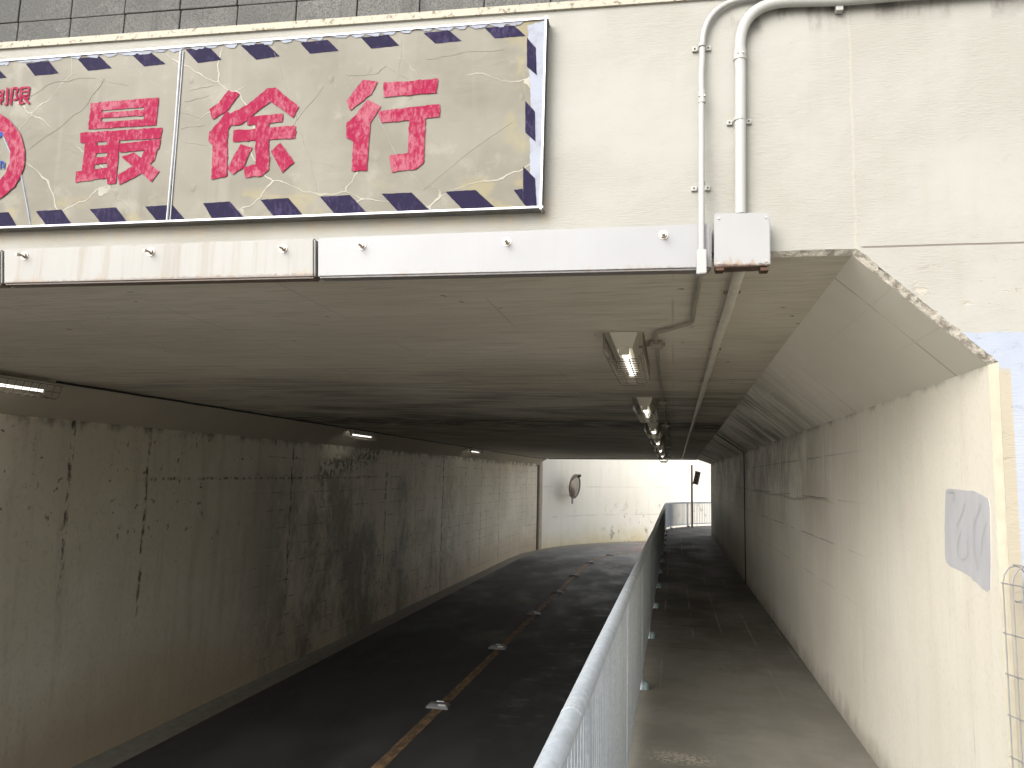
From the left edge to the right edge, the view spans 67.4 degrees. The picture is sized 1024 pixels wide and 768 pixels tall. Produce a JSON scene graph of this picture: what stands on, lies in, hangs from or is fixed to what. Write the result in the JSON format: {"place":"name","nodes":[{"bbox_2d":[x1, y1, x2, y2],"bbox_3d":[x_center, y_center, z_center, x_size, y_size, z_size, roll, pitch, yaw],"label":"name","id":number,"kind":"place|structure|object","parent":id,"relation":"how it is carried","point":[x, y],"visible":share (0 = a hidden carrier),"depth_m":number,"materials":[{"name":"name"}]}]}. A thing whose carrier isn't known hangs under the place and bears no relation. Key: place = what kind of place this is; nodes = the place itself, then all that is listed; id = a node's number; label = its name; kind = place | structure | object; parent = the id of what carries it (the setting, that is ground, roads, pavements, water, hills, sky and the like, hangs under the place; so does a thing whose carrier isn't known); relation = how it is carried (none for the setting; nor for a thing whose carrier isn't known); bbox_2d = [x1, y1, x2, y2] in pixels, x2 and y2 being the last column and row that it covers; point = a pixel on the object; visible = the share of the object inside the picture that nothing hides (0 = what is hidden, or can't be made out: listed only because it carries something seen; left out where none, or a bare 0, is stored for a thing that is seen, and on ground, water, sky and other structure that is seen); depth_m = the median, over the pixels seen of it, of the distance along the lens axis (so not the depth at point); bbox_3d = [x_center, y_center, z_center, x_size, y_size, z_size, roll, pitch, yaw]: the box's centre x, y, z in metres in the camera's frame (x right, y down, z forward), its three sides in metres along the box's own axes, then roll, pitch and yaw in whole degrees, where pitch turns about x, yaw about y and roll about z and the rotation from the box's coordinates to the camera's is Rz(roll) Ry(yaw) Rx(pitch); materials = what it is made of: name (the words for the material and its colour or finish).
{"place":"outdoors","nodes":[
{"label":"outdoors","id":0,"kind":"place"},
{"bbox_2d":[113,543,645,767],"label":"road","id":1,"kind":"structure","parent":0,"point":[364,702],"depth_m":12.27,"materials":[{"name":"grey asphalt"}]},
{"bbox_2d":[72,541,646,767],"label":"kerb","id":2,"kind":"structure","parent":1,"relation":"on","point":[129,749],"depth_m":12.14,"materials":[{"name":"concrete"}]},
{"bbox_2d":[426,701,450,709],"bbox_3d":[-1.078,4.719,11.297,0.340,0.066,0.200,0,-7,12],"label":"road stud","id":3,"kind":"object","parent":1,"relation":"on","point":[442,705],"visible":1,"depth_m":11.23,"materials":[{"name":"silver metal"}]},
{"bbox_2d":[488,644,506,649],"bbox_3d":[-0.287,5.207,15.229,0.340,0.066,0.200,0,-7,12],"label":"road stud","id":4,"kind":"object","parent":1,"relation":"on","point":[498,646],"visible":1,"depth_m":15.16,"materials":[{"name":"grey metal"}]},
{"bbox_2d":[527,611,540,614],"bbox_3d":[0.552,5.688,19.086,0.340,0.066,0.200,0,-7,12],"label":"road stud","id":5,"kind":"object","parent":1,"relation":"on","point":[533,613],"visible":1,"depth_m":19.01,"materials":[{"name":"grey metal"}]},
{"bbox_2d":[551,590,562,593],"bbox_3d":[1.336,6.136,22.678,0.340,0.066,0.200,0,-7,12],"label":"road stud","id":6,"kind":"object","parent":1,"relation":"on","point":[557,591],"visible":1,"depth_m":22.61,"materials":[{"name":"grey metal"}]},
{"bbox_2d":[629,526,878,767],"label":"walkway","id":7,"kind":"structure","parent":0,"point":[728,676],"depth_m":6.00,"materials":[{"name":"concrete"}]},
{"bbox_2d":[533,502,710,767],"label":"guard railing","id":8,"kind":"object","parent":7,"relation":"on","point":[593,727],"visible":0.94,"depth_m":3.31,"materials":[{"name":"white metal"}]},
{"bbox_2d":[691,465,700,527],"bbox_3d":[6.730,4.119,28.115,0.182,2.295,0.427,6,-8,-36],"label":"mirror post","id":9,"kind":"object","parent":7,"relation":"on","point":[696,478],"visible":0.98,"depth_m":28.19,"materials":[{"name":"grey metal"}]},
{"label":"ground","id":10,"kind":"structure","parent":0,"visible":0},
{"bbox_2d":[0,0,1023,767],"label":"underpass","id":11,"kind":"object","parent":10,"relation":"on","point":[856,438],"visible":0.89,"depth_m":4.53,"materials":[{"name":"paint"}]},
{"bbox_2d":[0,250,10,287],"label":"bumper beam","id":12,"kind":"structure","parent":11,"relation":"attached to","point":[3,284],"depth_m":3.55,"materials":[{"name":"metal"}]},
{"bbox_2d":[0,373,62,399],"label":"tunnel light","id":13,"kind":"object","parent":11,"relation":"attached to","point":[24,383],"visible":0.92,"depth_m":7.34,"materials":[{"name":"paint"}]},
{"bbox_2d":[4,238,320,287],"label":"bumper beam","id":14,"kind":"structure","parent":11,"relation":"attached to","point":[273,261],"depth_m":3.39,"materials":[{"name":"metal"}]},
{"bbox_2d":[0,16,549,231],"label":"warning sign","id":15,"kind":"object","parent":11,"relation":"attached to","point":[438,120],"visible":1,"depth_m":3.39,"materials":[{"name":"metal"}]},
{"bbox_2d":[0,0,576,41],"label":"block wall","id":16,"kind":"structure","parent":11,"relation":"on","point":[22,20],"depth_m":4.06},
{"bbox_2d":[56,381,545,458],"bbox_3d":[-1.657,1.711,21.612,0.337,0.039,28.556,0,-7,13],"label":"electric cable","id":17,"kind":"object","parent":11,"relation":"attached to","point":[91,387],"visible":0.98,"depth_m":10.61,"materials":[{"name":"black rubber"}]},
{"bbox_2d":[343,429,378,440],"bbox_3d":[-3.012,1.017,15.380,0.238,0.169,1.196,18,-3,13],"label":"tunnel light","id":18,"kind":"object","parent":11,"relation":"attached to","point":[358,433],"visible":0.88,"depth_m":15.23,"materials":[{"name":"metal"}]},
{"bbox_2d":[466,448,481,454],"bbox_3d":[-1.166,2.114,24.172,0.238,0.169,1.196,18,-3,13],"label":"tunnel light","id":19,"kind":"object","parent":11,"relation":"attached to","point":[474,450],"visible":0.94,"depth_m":23.97,"materials":[{"name":"paint"}]},
{"bbox_2d":[318,224,711,280],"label":"bumper beam","id":20,"kind":"structure","parent":11,"relation":"attached to","point":[653,250],"depth_m":3.11,"materials":[{"name":"metal"}]},
{"bbox_2d":[603,332,649,385],"bbox_3d":[0.772,-0.149,5.075,0.238,0.169,1.196,0,-8,12],"label":"tunnel light","id":21,"kind":"object","parent":11,"relation":"attached to","point":[629,351],"visible":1,"depth_m":4.78,"materials":[{"name":"paint"}]},
{"bbox_2d":[633,397,657,422],"bbox_3d":[1.465,0.293,8.374,0.238,0.169,1.196,0,-8,12],"label":"tunnel light","id":22,"kind":"object","parent":11,"relation":"attached to","point":[647,406],"visible":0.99,"depth_m":8.13,"materials":[{"name":"paint"}]},
{"bbox_2d":[644,422,661,438],"bbox_3d":[2.096,0.696,11.382,0.238,0.169,1.196,0,-8,12],"label":"tunnel light","id":23,"kind":"object","parent":11,"relation":"attached to","point":[654,428],"visible":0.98,"depth_m":11.13,"materials":[{"name":"paint"}]},
{"bbox_2d":[650,436,663,447],"bbox_3d":[2.708,1.085,14.293,0.238,0.169,1.196,0,-8,12],"label":"tunnel light","id":24,"kind":"object","parent":11,"relation":"attached to","point":[658,443],"visible":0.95,"depth_m":14.01,"materials":[{"name":"paint"}]},
{"bbox_2d":[654,447,665,454],"bbox_3d":[3.319,1.475,17.204,0.238,0.169,1.196,0,-8,12],"label":"tunnel light","id":25,"kind":"object","parent":11,"relation":"attached to","point":[660,450],"visible":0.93,"depth_m":17.05,"materials":[{"name":"paint"}]},
{"bbox_2d":[657,451,666,458],"bbox_3d":[3.931,1.865,20.116,0.238,0.169,1.196,0,-8,12],"label":"tunnel light","id":26,"kind":"object","parent":11,"relation":"attached to","point":[661,457],"visible":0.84,"depth_m":19.77,"materials":[{"name":"paint"}]},
{"bbox_2d":[639,276,702,457],"bbox_3d":[2.676,0.853,12.965,0.338,0.229,20.248,0,-7,12],"label":"ceiling conduit","id":27,"kind":"object","parent":11,"relation":"attached to","point":[656,344],"visible":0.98,"depth_m":4.76,"materials":[{"name":"grey metal"}]},
{"bbox_2d":[681,272,744,459],"bbox_3d":[3.124,0.953,13.585,0.075,0.260,21.700,0,-7,12],"label":"ceiling conduit","id":28,"kind":"object","parent":11,"relation":"attached to","point":[732,292],"visible":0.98,"depth_m":4.30,"materials":[{"name":"grey metal"}]},
{"bbox_2d":[691,0,752,276],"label":"conduit pipe","id":29,"kind":"object","parent":11,"relation":"attached to","point":[701,260],"visible":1,"depth_m":3.04,"materials":[{"name":"metal"}]},
{"bbox_2d":[714,213,769,273],"bbox_3d":[0.887,-0.538,2.973,0.208,0.229,0.106,0,-7,12],"label":"junction box","id":30,"kind":"object","parent":11,"relation":"attached to","point":[741,242],"visible":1,"depth_m":2.93,"materials":[{"name":"metal"}]},
{"bbox_2d":[726,0,912,212],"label":"conduit pipe","id":31,"kind":"object","parent":11,"relation":"attached to","point":[749,17],"visible":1,"depth_m":3.04,"materials":[{"name":"metal"}]},
{"bbox_2d":[538,459,710,548],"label":"retaining wall","id":32,"kind":"structure","parent":10,"relation":"on","point":[619,500],"depth_m":40.86,"materials":[{"name":"paint"}]},
{"bbox_2d":[569,474,580,503],"bbox_3d":[3.077,5.174,37.887,0.619,1.461,2.004,1,-7,3],"label":"convex mirror","id":33,"kind":"object","parent":32,"relation":"attached to","point":[574,485],"visible":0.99,"depth_m":37.32,"materials":[{"name":"grey mirror"}]},
{"bbox_2d":[1001,564,1023,767],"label":"fence","id":34,"kind":"object","parent":10,"relation":"on","point":[1007,673],"visible":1,"depth_m":2.60,"materials":[{"name":"metal"}]}
]}

